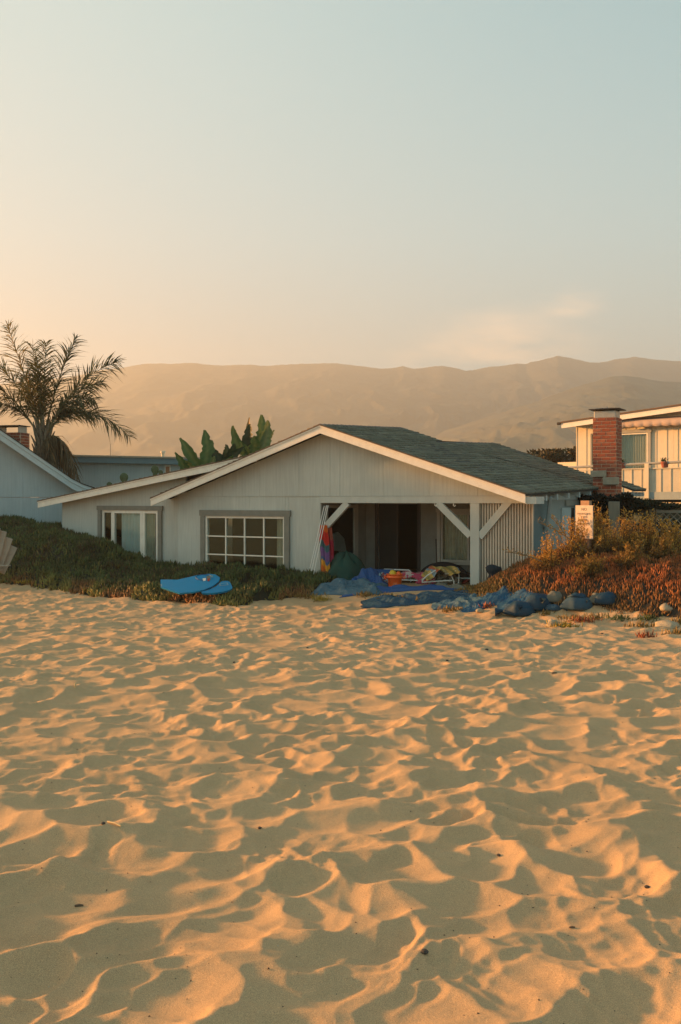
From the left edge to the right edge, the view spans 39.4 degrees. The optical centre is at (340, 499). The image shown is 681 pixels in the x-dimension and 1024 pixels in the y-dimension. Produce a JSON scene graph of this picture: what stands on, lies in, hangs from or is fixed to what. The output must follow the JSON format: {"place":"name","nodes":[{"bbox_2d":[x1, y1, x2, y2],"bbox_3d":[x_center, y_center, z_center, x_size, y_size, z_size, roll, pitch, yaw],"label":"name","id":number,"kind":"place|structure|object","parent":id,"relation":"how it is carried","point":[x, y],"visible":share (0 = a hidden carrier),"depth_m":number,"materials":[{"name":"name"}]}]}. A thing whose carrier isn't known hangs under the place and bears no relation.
{"place":"outdoors","nodes":[
{"label":"outdoors","id":0,"kind":"place"},
{"bbox_2d":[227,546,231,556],"bbox_3d":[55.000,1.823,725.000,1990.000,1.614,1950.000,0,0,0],"label":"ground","id":1,"kind":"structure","parent":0,"point":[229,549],"depth_m":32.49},
{"bbox_2d":[0,429,94,523],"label":"grey house","id":2,"kind":"structure","parent":1,"relation":"on","point":[29,478],"depth_m":31.30,"materials":[{"name":"blue"}]},
{"bbox_2d":[0,425,30,448],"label":"brick chimney","id":3,"kind":"object","parent":2,"relation":"on","point":[21,435],"visible":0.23,"depth_m":32.83,"materials":[{"name":"brick"}]},
{"bbox_2d":[0,320,136,481],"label":"palm tree","id":4,"kind":"object","parent":1,"relation":"on","point":[51,448],"visible":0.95,"depth_m":34.82,"materials":[{"name":"green plant"}]},
{"bbox_2d":[107,473,127,484],"bbox_3d":[-7.858,0.566,33.500,0.753,3.028,0.240,0,0,0],"label":"prickly pear","id":5,"kind":"object","parent":1,"relation":"on","point":[123,477],"visible":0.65,"depth_m":33.46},
{"bbox_2d":[58,444,199,487],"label":"flat roofed house","id":6,"kind":"structure","parent":1,"relation":"on","point":[101,470],"depth_m":38.50,"materials":[{"name":"blue"}]},
{"bbox_2d":[165,465,170,472],"bbox_3d":[-6.994,-1.171,38.482,0.240,0.430,0.032,0,0,0],"label":"window","id":7,"kind":"structure","parent":6,"relation":"in","point":[167,467],"depth_m":38.47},
{"bbox_2d":[151,465,162,475],"bbox_3d":[-6.558,0.424,33.977,0.384,3.313,0.229,0,0,17],"label":"prickly pear","id":8,"kind":"object","parent":1,"relation":"on","point":[155,470],"visible":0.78,"depth_m":33.97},
{"bbox_2d":[175,430,215,468],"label":"banana plant","id":9,"kind":"object","parent":1,"relation":"on","point":[207,454],"visible":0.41,"depth_m":32.85,"materials":[{"name":"green plant"}]},
{"bbox_2d":[215,443,244,526],"bbox_3d":[-3.958,-0.003,33.524,1.175,3.977,1.176,0,0,0],"label":"banana plant","id":10,"kind":"object","parent":1,"relation":"on","point":[232,451],"visible":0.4,"depth_m":33.42,"materials":[{"name":"green plant"}]},
{"bbox_2d":[231,415,274,454],"bbox_3d":[-3.145,-0.547,33.994,1.546,5.063,0.912,0,0,0],"label":"banana plant","id":11,"kind":"object","parent":1,"relation":"on","point":[259,441],"visible":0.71,"depth_m":33.95,"materials":[{"name":"green plant"}]},
{"bbox_2d":[37,424,646,584],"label":"beach house","id":12,"kind":"structure","parent":1,"relation":"on","point":[392,497],"depth_m":24.94,"materials":[{"name":"paint"}]},
{"bbox_2d":[102,510,111,540],"bbox_3d":[-6.880,1.098,28.225,0.430,1.574,0.100,0,0,30],"label":"window","id":13,"kind":"structure","parent":12,"relation":"in","point":[106,517],"depth_m":28.23,"materials":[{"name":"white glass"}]},
{"bbox_2d":[112,510,141,554],"bbox_3d":[-6.205,1.098,27.794,1.164,1.574,0.100,0,0,30],"label":"window","id":14,"kind":"structure","parent":12,"relation":"in","point":[114,512],"depth_m":27.98,"materials":[{"name":"white wood"}]},
{"bbox_2d":[142,510,157,561],"bbox_3d":[-5.440,1.098,27.358,0.593,1.574,0.100,0,0,30],"label":"window","id":15,"kind":"structure","parent":12,"relation":"in","point":[144,512],"depth_m":27.42,"materials":[{"name":"white wood"}]},
{"bbox_2d":[205,516,283,564],"bbox_3d":[-2.534,1.234,25.276,2.579,1.587,0.100,0,0,30],"label":"window","id":16,"kind":"structure","parent":12,"relation":"in","point":[207,535],"depth_m":25.28,"materials":[{"name":"white wood"}]},
{"bbox_2d":[319,525,329,572],"bbox_3d":[-0.402,1.398,23.936,0.308,1.514,0.080,0,0,30],"label":"beach towel","id":17,"kind":"object","parent":12,"relation":"hanging from","point":[325,553],"visible":0.83,"depth_m":23.92,"materials":[{"name":"fabric"}]},
{"bbox_2d":[328,528,333,561],"bbox_3d":[-0.235,1.192,24.008,0.174,0.971,0.063,0,0,30],"label":"beach towel","id":18,"kind":"object","parent":12,"relation":"hanging from","point":[331,542],"visible":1,"depth_m":24.00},
{"bbox_2d":[332,532,345,551],"bbox_3d":[-0.040,1.215,25.328,0.080,0.712,0.667,0,0,30],"label":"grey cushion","id":19,"kind":"object","parent":12,"relation":"in","point":[339,542],"visible":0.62,"depth_m":25.24,"materials":[{"name":"fabric"}]},
{"bbox_2d":[326,505,356,555],"bbox_3d":[0.019,0.888,25.032,0.060,1.477,1.566,0,0,30],"label":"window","id":20,"kind":"structure","parent":12,"relation":"in","point":[354,507],"depth_m":25.63,"materials":[{"name":"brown wood"}]},
{"bbox_2d":[379,505,397,571],"bbox_3d":[1.317,1.100,25.922,0.593,1.920,0.050,0,0,30],"label":"door","id":21,"kind":"structure","parent":12,"relation":"in","point":[388,514],"depth_m":25.92,"materials":[{"name":"wood"}]},
{"bbox_2d":[441,512,469,562],"bbox_3d":[3.332,0.986,24.718,1.550,1.302,0.100,0,0,30],"label":"window","id":22,"kind":"structure","parent":12,"relation":"in","point":[456,513],"depth_m":24.85,"materials":[{"name":"grey wood"}]},
{"bbox_2d":[571,508,573,539],"bbox_3d":[6.153,1.098,25.240,0.015,1.762,0.321,0,0,30],"label":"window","id":23,"kind":"structure","parent":12,"relation":"in","point":[572,509],"depth_m":25.23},
{"bbox_2d":[527,445,575,462],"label":"bush","id":24,"kind":"object","parent":1,"relation":"on","point":[555,455],"visible":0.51,"depth_m":59.47,"materials":[{"name":"green plant"}]},
{"bbox_2d":[588,491,635,543],"bbox_3d":[7.195,0.637,25.348,1.307,1.758,0.863,0,0,9],"label":"bush","id":25,"kind":"object","parent":1,"relation":"on","point":[622,498],"visible":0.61,"depth_m":25.11,"materials":[{"name":"green plant"}]},
{"bbox_2d":[608,502,619,535],"bbox_3d":[7.105,0.999,24.700,0.270,1.900,0.240,0,0,20],"label":"wooden post","id":26,"kind":"object","parent":1,"relation":"on","point":[614,510],"visible":0.42,"depth_m":24.59,"materials":[{"name":"grey wood"}]},
{"bbox_2d":[557,404,680,523],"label":"white house","id":27,"kind":"structure","parent":1,"relation":"on","point":[651,438],"depth_m":31.81,"materials":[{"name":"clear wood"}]},
{"bbox_2d":[588,406,625,537],"bbox_3d":[7.338,-0.448,26.174,0.840,4.256,0.820,0,0,30],"label":"brick chimney","id":28,"kind":"object","parent":27,"relation":"attached to","point":[606,473],"visible":0.48,"depth_m":25.93,"materials":[{"name":"brick"}]},
{"bbox_2d":[622,432,646,434],"bbox_3d":[10.032,-1.638,32.526,1.059,1.282,0.100,0,0,43],"label":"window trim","id":29,"kind":"structure","parent":27,"relation":"in","point":[641,432],"depth_m":32.54,"materials":[{"name":"white wood"}]},
{"bbox_2d":[661,457,667,467],"bbox_3d":[10.295,-1.181,30.229,0.284,0.329,0.255,0,0,43],"label":"flower pot","id":30,"kind":"object","parent":27,"relation":"on","point":[664,464],"visible":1,"depth_m":30.14,"materials":[{"name":"ceramic"}]},
{"bbox_2d":[622,510,680,536],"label":"lattice fence","id":31,"kind":"object","parent":1,"relation":"on","point":[668,511],"visible":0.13,"depth_m":26.94,"materials":[{"name":"wood"}]},
{"bbox_2d":[0,537,680,1023],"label":"sand beach","id":32,"kind":"structure","parent":0,"point":[354,703],"depth_m":5.68,"materials":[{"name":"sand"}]},
{"bbox_2d":[0,528,16,573],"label":"adirondack chair","id":33,"kind":"object","parent":32,"relation":"on","point":[7,550],"visible":1,"depth_m":25.42,"materials":[{"name":"grey wood"}]},
{"bbox_2d":[0,514,336,606],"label":"ice plant bank","id":34,"kind":"structure","parent":32,"relation":"on","point":[51,556],"depth_m":25.28,"materials":[{"name":"green plant"}]},
{"bbox_2d":[160,574,219,594],"bbox_3d":[-3.521,1.997,22.469,1.426,0.396,0.978,0,0,-18],"label":"body board","id":35,"kind":"object","parent":34,"relation":"on","point":[196,584],"visible":1,"depth_m":22.43,"materials":[{"name":"plastic"}]},
{"bbox_2d":[201,581,231,594],"bbox_3d":[-2.806,2.071,22.272,0.481,0.266,0.861,0,0,32],"label":"body board","id":36,"kind":"object","parent":34,"relation":"on","point":[223,587],"visible":1,"depth_m":22.19,"materials":[{"name":"plastic"}]},
{"bbox_2d":[284,591,326,598],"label":"ice plant sprig","id":37,"kind":"object","parent":32,"relation":"on","point":[309,596],"visible":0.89,"depth_m":22.29,"materials":[{"name":"green plant"}]},
{"bbox_2d":[310,506,324,567],"bbox_3d":[-0.651,1.224,23.822,0.589,2.133,0.020,0,0,-32],"label":"pole","id":38,"kind":"object","parent":32,"relation":"on","point":[317,536],"visible":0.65,"depth_m":23.85,"materials":[{"name":"white wood"}]},
{"bbox_2d":[311,505,326,570],"bbox_3d":[-0.597,1.222,23.784,0.587,2.162,0.019,0,0,-30],"label":"pole","id":39,"kind":"object","parent":32,"relation":"on","point":[319,537],"visible":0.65,"depth_m":23.82,"materials":[{"name":"white wood"}]},
{"bbox_2d":[311,595,331,601],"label":"ice plant sprig","id":40,"kind":"object","parent":32,"relation":"on","point":[319,598],"visible":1,"depth_m":22.00,"materials":[{"name":"green plant"}]},
{"bbox_2d":[314,505,328,571],"bbox_3d":[-0.536,1.220,23.742,0.559,2.158,0.020,0,0,-33],"label":"pole","id":41,"kind":"object","parent":32,"relation":"on","point":[321,538],"visible":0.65,"depth_m":23.77,"materials":[{"name":"white wood"}]},
{"bbox_2d":[328,550,365,579],"bbox_3d":[0.142,1.673,24.033,1.037,0.815,1.010,0,0,25],"label":"covered chair","id":42,"kind":"object","parent":32,"relation":"on","point":[346,565],"visible":0.75,"depth_m":23.73,"materials":[{"name":"fabric"}]},
{"bbox_2d":[311,578,387,595],"bbox_3d":[0.198,2.063,22.609,1.850,0.417,0.861,0,0,18],"label":"tarp","id":43,"kind":"object","parent":32,"relation":"on","point":[339,586],"visible":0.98,"depth_m":22.49,"materials":[{"name":"plastic"}]},
{"bbox_2d":[352,590,376,596],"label":"ice plant sprig","id":44,"kind":"object","parent":32,"relation":"on","point":[365,593],"visible":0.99,"depth_m":21.95,"materials":[{"name":"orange plant"}]},
{"bbox_2d":[351,567,388,585],"bbox_3d":[0.732,1.873,23.299,0.989,0.439,0.860,0,0,10],"label":"tarp","id":45,"kind":"object","parent":32,"relation":"on","point":[370,574],"visible":0.68,"depth_m":23.19,"materials":[{"name":"blue fabric"}]},
{"bbox_2d":[364,591,397,598],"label":"ice plant sprig","id":46,"kind":"object","parent":32,"relation":"on","point":[383,594],"visible":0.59,"depth_m":21.64,"materials":[{"name":"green plant"}]},
{"bbox_2d":[376,569,393,573],"bbox_3d":[1.096,1.856,24.000,0.580,0.200,0.100,0,-20,20],"label":"cushion","id":47,"kind":"object","parent":32,"relation":"on","point":[385,571],"visible":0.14,"depth_m":23.97,"materials":[{"name":"blue fabric"}]},
{"bbox_2d":[379,572,401,584],"bbox_3d":[1.003,1.923,23.272,0.992,0.312,0.553,0,0,0],"label":"beachwear heap","id":48,"kind":"object","parent":32,"relation":"on","point":[381,574],"visible":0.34,"depth_m":23.19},
{"bbox_2d":[384,573,404,585],"bbox_3d":[1.302,1.981,22.850,0.409,0.395,0.409,0,0,-41],"label":"bucket","id":49,"kind":"object","parent":32,"relation":"on","point":[394,579],"visible":0.7,"depth_m":22.70,"materials":[{"name":"orange plastic"}]},
{"bbox_2d":[339,584,455,597],"bbox_3d":[1.389,2.129,22.216,2.803,0.307,0.493,0,0,5],"label":"tarp","id":50,"kind":"object","parent":32,"relation":"on","point":[397,588],"visible":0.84,"depth_m":22.05,"materials":[{"name":"blue fabric"}]},
{"bbox_2d":[435,582,465,588],"bbox_3d":[2.466,2.013,22.212,1.075,0.158,0.603,0,0,14],"label":"beach mat","id":51,"kind":"object","parent":50,"relation":"on","point":[456,586],"visible":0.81,"depth_m":22.03,"materials":[{"name":"fabric"}]},
{"bbox_2d":[394,569,434,581],"bbox_3d":[1.730,1.974,23.893,1.402,0.460,0.594,0,0,14],"label":"sun lounger","id":52,"kind":"object","parent":32,"relation":"on","point":[407,573],"visible":0.48,"depth_m":23.60,"materials":[{"name":"fabric"}]},
{"bbox_2d":[360,590,471,607],"bbox_3d":[1.713,2.214,21.226,2.570,0.384,0.668,0,0,5],"label":"tarp","id":53,"kind":"object","parent":32,"relation":"on","point":[423,597],"visible":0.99,"depth_m":21.10,"materials":[{"name":"plastic"}]},
{"bbox_2d":[420,949,428,954],"bbox_3d":[0.344,1.849,3.890,0.033,0.019,0.032,0,0,14],"label":"pebble","id":54,"kind":"object","parent":32,"relation":"on","point":[424,951],"visible":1,"depth_m":3.88,"materials":[{"name":"stone"}]},
{"bbox_2d":[415,579,435,583],"bbox_3d":[2.115,1.997,23.608,0.540,0.166,0.379,0,0,0],"label":"flowered towel","id":55,"kind":"object","parent":32,"relation":"on","point":[419,581],"visible":0.58,"depth_m":23.45,"materials":[{"name":"pink fabric"}]},
{"bbox_2d":[422,570,459,583],"bbox_3d":[2.459,1.929,23.349,0.913,0.464,0.568,0,0,6],"label":"beach chair","id":56,"kind":"object","parent":32,"relation":"on","point":[441,580],"visible":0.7,"depth_m":23.10,"materials":[{"name":"white plastic"}]},
{"bbox_2d":[421,566,459,580],"bbox_3d":[2.446,1.807,23.300,1.019,0.357,0.600,0,0,6],"label":"striped towel","id":57,"kind":"object","parent":56,"relation":"on","point":[450,570],"visible":1,"depth_m":23.20,"materials":[{"name":"fabric"}]},
{"bbox_2d":[424,572,461,583],"bbox_3d":[2.485,1.922,23.709,1.132,0.307,0.647,0,0,0],"label":"quilt","id":58,"kind":"object","parent":32,"relation":"on","point":[439,576],"visible":0.5,"depth_m":23.48,"materials":[{"name":"fabric"}]},
{"bbox_2d":[420,562,469,581],"bbox_3d":[2.650,1.869,24.353,1.359,0.534,0.200,0,-12,18],"label":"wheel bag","id":59,"kind":"object","parent":32,"relation":"on","point":[446,564],"visible":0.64,"depth_m":24.29,"materials":[{"name":"black fabric"}]},
{"bbox_2d":[438,604,462,612],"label":"ice plant sprig","id":60,"kind":"object","parent":32,"relation":"on","point":[452,608],"visible":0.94,"depth_m":20.08,"materials":[{"name":"orange plant"}]},
{"bbox_2d":[431,593,482,609],"bbox_3d":[2.551,2.203,20.601,1.169,0.346,0.610,0,0,0],"label":"tarp","id":61,"kind":"object","parent":32,"relation":"on","point":[460,601],"visible":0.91,"depth_m":20.57,"materials":[{"name":"plastic"}]},
{"bbox_2d":[455,577,469,581],"bbox_3d":[3.137,2.000,23.579,0.600,0.160,0.410,0,0,30],"label":"bench","id":62,"kind":"object","parent":32,"relation":"on","point":[461,578],"visible":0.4,"depth_m":23.45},
{"bbox_2d":[456,572,469,576],"bbox_3d":[3.083,1.869,23.625,0.380,0.100,0.200,0,0,30],"label":"cooler bag","id":63,"kind":"object","parent":62,"relation":"on","point":[464,574],"visible":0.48,"depth_m":23.53,"materials":[{"name":"black fabric"}]},
{"bbox_2d":[460,586,512,611],"bbox_3d":[3.068,2.105,20.023,1.175,0.569,0.429,0,0,6],"label":"tarp","id":64,"kind":"object","parent":32,"relation":"on","point":[500,595],"visible":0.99,"depth_m":19.94,"materials":[{"name":"plastic"}]},
{"bbox_2d":[479,602,494,608],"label":"ice plant sprig","id":65,"kind":"object","parent":32,"relation":"on","point":[485,605],"visible":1,"depth_m":19.79,"materials":[{"name":"red plant"}]},
{"bbox_2d":[485,564,501,577],"bbox_3d":[3.438,1.700,21.350,0.377,0.500,0.264,0,0,0],"label":"dark bundle","id":66,"kind":"object","parent":32,"relation":"on","point":[492,569],"visible":0.57,"depth_m":21.27,"materials":[{"name":"black fabric"}]},
{"bbox_2d":[495,601,535,616],"bbox_3d":[3.523,2.199,19.173,0.807,0.318,0.413,0,0,8],"label":"sandbag","id":67,"kind":"object","parent":32,"relation":"on","point":[513,607],"visible":0.95,"depth_m":19.02,"materials":[{"name":"blue fabric"}]},
{"bbox_2d":[497,588,533,609],"bbox_3d":[3.886,1.986,19.586,1.312,0.710,0.600,0,0,8],"label":"tarp","id":68,"kind":"object","parent":32,"relation":"on","point":[516,596],"visible":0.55,"depth_m":19.62,"materials":[{"name":"plastic"}]},
{"bbox_2d":[518,593,550,610],"bbox_3d":[3.905,2.061,19.163,0.755,0.367,0.386,0,0,-10],"label":"sandbag","id":69,"kind":"object","parent":32,"relation":"on","point":[534,600],"visible":0.77,"depth_m":19.03,"materials":[{"name":"blue fabric"}]},
{"bbox_2d":[539,609,554,615],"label":"ice plant sprig","id":70,"kind":"object","parent":32,"relation":"on","point":[546,612],"visible":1,"depth_m":18.80,"materials":[{"name":"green plant"}]},
{"bbox_2d":[541,591,561,602],"bbox_3d":[4.287,1.961,19.173,0.658,0.249,0.333,0,0,-20],"label":"sandbag","id":71,"kind":"object","parent":32,"relation":"on","point":[554,596],"visible":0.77,"depth_m":19.07,"materials":[{"name":"fabric"}]},
{"bbox_2d":[547,619,557,626],"bbox_3d":[3.869,2.265,17.352,0.192,0.180,0.245,0,0,33],"label":"rock","id":72,"kind":"object","parent":32,"relation":"on","point":[550,621],"visible":0.56,"depth_m":17.29,"materials":[{"name":"stone"}]},
{"bbox_2d":[545,604,566,610],"bbox_3d":[4.309,2.154,18.962,0.441,0.146,0.226,0,0,20],"label":"sandbag","id":73,"kind":"object","parent":32,"relation":"on","point":[553,607],"visible":0.97,"depth_m":18.90,"materials":[{"name":"blue fabric"}]},
{"bbox_2d":[545,620,582,627],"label":"ice plant sprig","id":74,"kind":"object","parent":32,"relation":"on","point":[564,624],"visible":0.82,"depth_m":17.09,"materials":[{"name":"green plant"}]},
{"bbox_2d":[454,549,680,618],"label":"ice plant bank","id":75,"kind":"structure","parent":32,"relation":"on","point":[645,587],"depth_m":18.95,"materials":[{"name":"red plant"}]},
{"bbox_2d":[528,532,567,574],"bbox_3d":[4.380,1.208,20.006,0.877,1.132,0.920,0,0,13],"label":"shrub","id":76,"kind":"object","parent":75,"relation":"on","point":[547,556],"visible":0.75,"depth_m":19.81,"materials":[{"name":"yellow plant"}]},
{"bbox_2d":[502,547,544,562],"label":"dry branch","id":77,"kind":"object","parent":76,"relation":"attached to","point":[518,553],"visible":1,"depth_m":19.70,"materials":[{"name":"brown plant"}]},
{"bbox_2d":[535,516,603,561],"bbox_3d":[4.822,0.936,20.082,1.369,1.217,0.862,0,0,-2],"label":"shrub","id":78,"kind":"object","parent":75,"relation":"on","point":[577,539],"visible":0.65,"depth_m":19.99,"materials":[{"name":"brown plant"}]},
{"bbox_2d":[538,517,586,551],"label":"dry branch","id":79,"kind":"object","parent":78,"relation":"attached to","point":[550,527],"visible":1,"depth_m":19.80,"materials":[{"name":"brown plant"}]},
{"bbox_2d":[551,515,573,550],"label":"dry branch","id":80,"kind":"object","parent":78,"relation":"attached to","point":[556,521],"visible":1,"depth_m":19.80,"materials":[{"name":"brown plant"}]},
{"bbox_2d":[579,501,621,554],"bbox_3d":[5.583,0.744,20.315,1.140,1.488,0.927,0,0,-37],"label":"shrub","id":81,"kind":"object","parent":75,"relation":"on","point":[599,532],"visible":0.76,"depth_m":20.16,"materials":[{"name":"green plant"}]},
{"bbox_2d":[606,506,652,553],"bbox_3d":[5.865,0.798,20.389,1.540,1.347,0.983,0,0,32],"label":"shrub","id":82,"kind":"object","parent":75,"relation":"on","point":[620,543],"visible":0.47,"depth_m":20.30,"materials":[{"name":"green plant"}]},
{"bbox_2d":[627,508,671,554],"bbox_3d":[6.736,0.818,20.485,1.219,1.276,0.980,0,0,-23],"label":"shrub","id":83,"kind":"object","parent":75,"relation":"on","point":[647,532],"visible":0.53,"depth_m":20.35,"materials":[{"name":"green plant"}]},
{"bbox_2d":[646,530,680,562],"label":"shrub","id":84,"kind":"object","parent":75,"relation":"on","point":[663,549],"visible":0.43,"depth_m":19.28,"materials":[{"name":"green plant"}]},
{"bbox_2d":[556,613,595,621],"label":"ice plant sprig","id":85,"kind":"object","parent":32,"relation":"on","point":[570,617],"visible":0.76,"depth_m":18.09,"materials":[{"name":"red plant"}]},
{"bbox_2d":[560,592,592,610],"bbox_3d":[4.661,2.013,18.802,0.644,0.351,0.385,0,0,4],"label":"sandbag","id":86,"kind":"object","parent":32,"relation":"on","point":[575,601],"visible":0.99,"depth_m":18.68,"materials":[{"name":"blue fabric"}]},
{"bbox_2d":[578,493,588,504],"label":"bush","id":87,"kind":"object","parent":32,"relation":"on","point":[582,497],"visible":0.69,"depth_m":25.57,"materials":[{"name":"green plant"}]},
{"bbox_2d":[576,501,592,556],"bbox_3d":[5.213,0.784,20.226,0.123,1.525,0.430,0,0,-42],"label":"notice sign","id":88,"kind":"object","parent":32,"relation":"on","point":[584,510],"visible":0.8,"depth_m":20.15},
{"bbox_2d":[570,615,602,624],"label":"ice plant sprig","id":89,"kind":"object","parent":32,"relation":"on","point":[581,619],"visible":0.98,"depth_m":17.79,"materials":[{"name":"red plant"}]},
{"bbox_2d":[568,551,605,583],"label":"shrub","id":90,"kind":"object","parent":32,"relation":"on","point":[589,569],"visible":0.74,"depth_m":19.16,"materials":[{"name":"green plant"}]},
{"bbox_2d":[586,593,597,603],"bbox_3d":[5.013,1.944,18.768,0.444,0.221,0.226,0,0,-12],"label":"sandbag","id":91,"kind":"object","parent":32,"relation":"on","point":[592,597],"visible":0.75,"depth_m":18.71,"materials":[{"name":"fabric"}]},
{"bbox_2d":[584,611,608,620],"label":"ice plant sprig","id":92,"kind":"object","parent":32,"relation":"on","point":[598,617],"visible":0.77,"depth_m":18.23,"materials":[{"name":"red plant"}]},
{"bbox_2d":[594,591,616,604],"bbox_3d":[5.310,1.935,18.650,0.650,0.262,0.333,0,0,8],"label":"sandbag","id":93,"kind":"object","parent":32,"relation":"on","point":[605,598],"visible":0.88,"depth_m":18.54,"materials":[{"name":"blue fabric"}]},
{"bbox_2d":[603,613,631,620],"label":"ice plant sprig","id":94,"kind":"object","parent":32,"relation":"on","point":[620,617],"visible":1,"depth_m":17.99,"materials":[{"name":"green plant"}]},
{"bbox_2d":[624,620,654,627],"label":"ice plant sprig","id":95,"kind":"object","parent":32,"relation":"on","point":[639,624],"visible":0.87,"depth_m":16.98,"materials":[{"name":"green plant"}]},
{"bbox_2d":[625,495,653,535],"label":"bush","id":96,"kind":"object","parent":32,"relation":"on","point":[637,504],"visible":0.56,"depth_m":26.43,"materials":[{"name":"green plant"}]},
{"bbox_2d":[607,538,679,569],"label":"shrub","id":97,"kind":"object","parent":32,"relation":"on","point":[631,554],"visible":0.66,"depth_m":19.11,"materials":[{"name":"brown plant"}]},
{"bbox_2d":[635,628,656,637],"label":"ice plant sprig","id":98,"kind":"object","parent":32,"relation":"on","point":[642,635],"visible":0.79,"depth_m":15.57,"materials":[{"name":"red plant"}]},
{"bbox_2d":[632,613,662,621],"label":"ice plant sprig","id":99,"kind":"object","parent":32,"relation":"on","point":[647,617],"visible":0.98,"depth_m":17.83,"materials":[{"name":"green plant"}]},
{"bbox_2d":[623,517,680,539],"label":"bush","id":100,"kind":"object","parent":32,"relation":"on","point":[659,526],"visible":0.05,"depth_m":28.20,"materials":[{"name":"green plant"}]},
{"bbox_2d":[641,499,680,539],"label":"bush","id":101,"kind":"object","parent":32,"relation":"on","point":[660,505],"visible":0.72,"depth_m":26.78,"materials":[{"name":"green plant"}]},
{"bbox_2d":[659,603,672,611],"bbox_3d":[6.170,2.038,17.971,0.334,0.177,0.314,0,0,-13],"label":"rock","id":102,"kind":"object","parent":32,"relation":"on","point":[662,607],"visible":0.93,"depth_m":17.84,"materials":[{"name":"stone"}]},
{"bbox_2d":[653,516,680,553],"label":"shrub","id":103,"kind":"object","parent":32,"relation":"on","point":[676,538],"visible":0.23,"depth_m":20.21,"materials":[{"name":"green plant"}]},
{"bbox_2d":[655,620,679,628],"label":"rock","id":104,"kind":"object","parent":32,"relation":"on","point":[668,624],"visible":0.77,"depth_m":17.21,"materials":[{"name":"stone"}]},
{"bbox_2d":[661,625,680,634],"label":"ice plant sprig","id":105,"kind":"object","parent":32,"relation":"on","point":[676,631],"visible":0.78,"depth_m":15.88,"materials":[{"name":"green plant"}]},
{"bbox_2d":[671,615,680,624],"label":"ice plant sprig","id":106,"kind":"object","parent":32,"relation":"on","point":[677,620],"visible":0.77,"depth_m":17.47,"materials":[{"name":"green plant"}]},
{"bbox_2d":[0,356,680,456],"bbox_3d":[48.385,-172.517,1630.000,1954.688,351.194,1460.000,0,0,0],"label":"mountain range","id":107,"kind":"structure","parent":0,"point":[160,407],"depth_m":1803.24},
{"bbox_2d":[0,0,680,383],"label":"sky","id":108,"kind":"structure","parent":0,"point":[465,185],"materials":[{"name":"blue"}]},
{"bbox_2d":[433,376,680,455],"bbox_3d":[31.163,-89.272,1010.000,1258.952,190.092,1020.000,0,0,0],"label":"foothills","id":109,"kind":"structure","parent":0,"point":[531,426],"depth_m":1163.99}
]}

